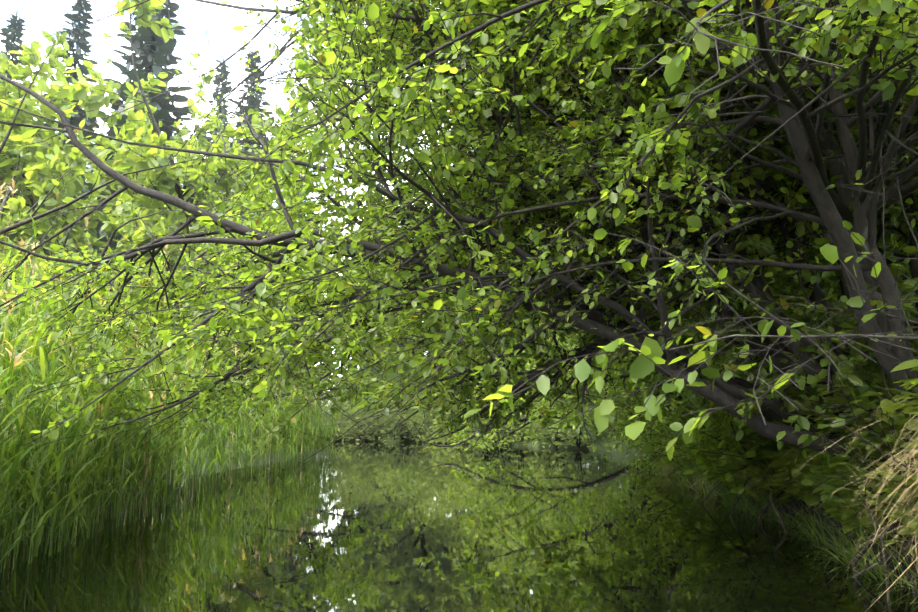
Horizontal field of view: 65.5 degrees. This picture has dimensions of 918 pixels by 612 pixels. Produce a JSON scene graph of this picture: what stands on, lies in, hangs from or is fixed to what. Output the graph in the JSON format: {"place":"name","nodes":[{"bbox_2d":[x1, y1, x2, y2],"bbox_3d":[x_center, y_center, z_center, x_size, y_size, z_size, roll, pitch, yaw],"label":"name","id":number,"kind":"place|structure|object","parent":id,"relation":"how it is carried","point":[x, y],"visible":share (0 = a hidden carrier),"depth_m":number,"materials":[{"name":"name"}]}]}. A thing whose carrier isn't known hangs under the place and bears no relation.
{"place":"outdoors","nodes":[
{"label":"outdoors","id":0,"kind":"place"},
{"bbox_2d":[0,0,558,413],"label":"sky","id":1,"kind":"structure","parent":0,"point":[220,34],"materials":[{"name":"white"}]},
{"bbox_2d":[0,439,917,611],"bbox_3d":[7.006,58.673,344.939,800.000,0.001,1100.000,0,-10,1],"label":"river water","id":2,"kind":"structure","parent":0,"point":[383,526],"depth_m":5.51,"materials":[{"name":"green liquid"}]},
{"bbox_2d":[0,416,917,586],"bbox_3d":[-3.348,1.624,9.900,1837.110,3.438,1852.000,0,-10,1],"label":"ground","id":3,"kind":"structure","parent":0,"point":[527,442],"depth_m":9.53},
{"bbox_2d":[0,0,571,430],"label":"spruce forest","id":4,"kind":"object","parent":3,"relation":"on","point":[163,56],"depth_m":33.08,"materials":[{"name":"green plant"}]},
{"bbox_2d":[0,179,913,572],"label":"green reed bed","id":5,"kind":"object","parent":3,"relation":"on","point":[34,492],"visible":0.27,"depth_m":6.57,"materials":[{"name":"green plant"}]},
{"bbox_2d":[0,0,914,448],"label":"bushes","id":6,"kind":"object","parent":3,"relation":"on","point":[94,100],"depth_m":21.68,"materials":[{"name":"green plant"}]},
{"bbox_2d":[0,0,917,489],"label":"alder tree","id":7,"kind":"object","parent":3,"relation":"on","point":[672,74],"depth_m":4.79,"materials":[{"name":"green plant"}]},
{"bbox_2d":[0,0,917,501],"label":"bank trees","id":8,"kind":"object","parent":3,"relation":"on","point":[642,368],"depth_m":5.04,"materials":[{"name":"green plant"}]},
{"bbox_2d":[582,293,917,606],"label":"green bank grass","id":9,"kind":"structure","parent":3,"relation":"on","point":[839,550],"depth_m":5.64,"materials":[{"name":"green plant"}]},
{"bbox_2d":[645,263,917,555],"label":"bank herbs","id":10,"kind":"object","parent":3,"relation":"on","point":[842,512],"depth_m":4.74,"materials":[{"name":"green plant"}]},
{"bbox_2d":[652,397,917,611],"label":"dry grass tufts","id":11,"kind":"object","parent":3,"relation":"on","point":[903,460],"visible":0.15,"depth_m":3.66,"materials":[{"name":"plant"}]},
{"bbox_2d":[701,457,917,601],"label":"grass blades","id":12,"kind":"object","parent":3,"relation":"on","point":[891,525],"visible":0.25,"depth_m":4.39,"materials":[{"name":"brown plant"}]}
]}

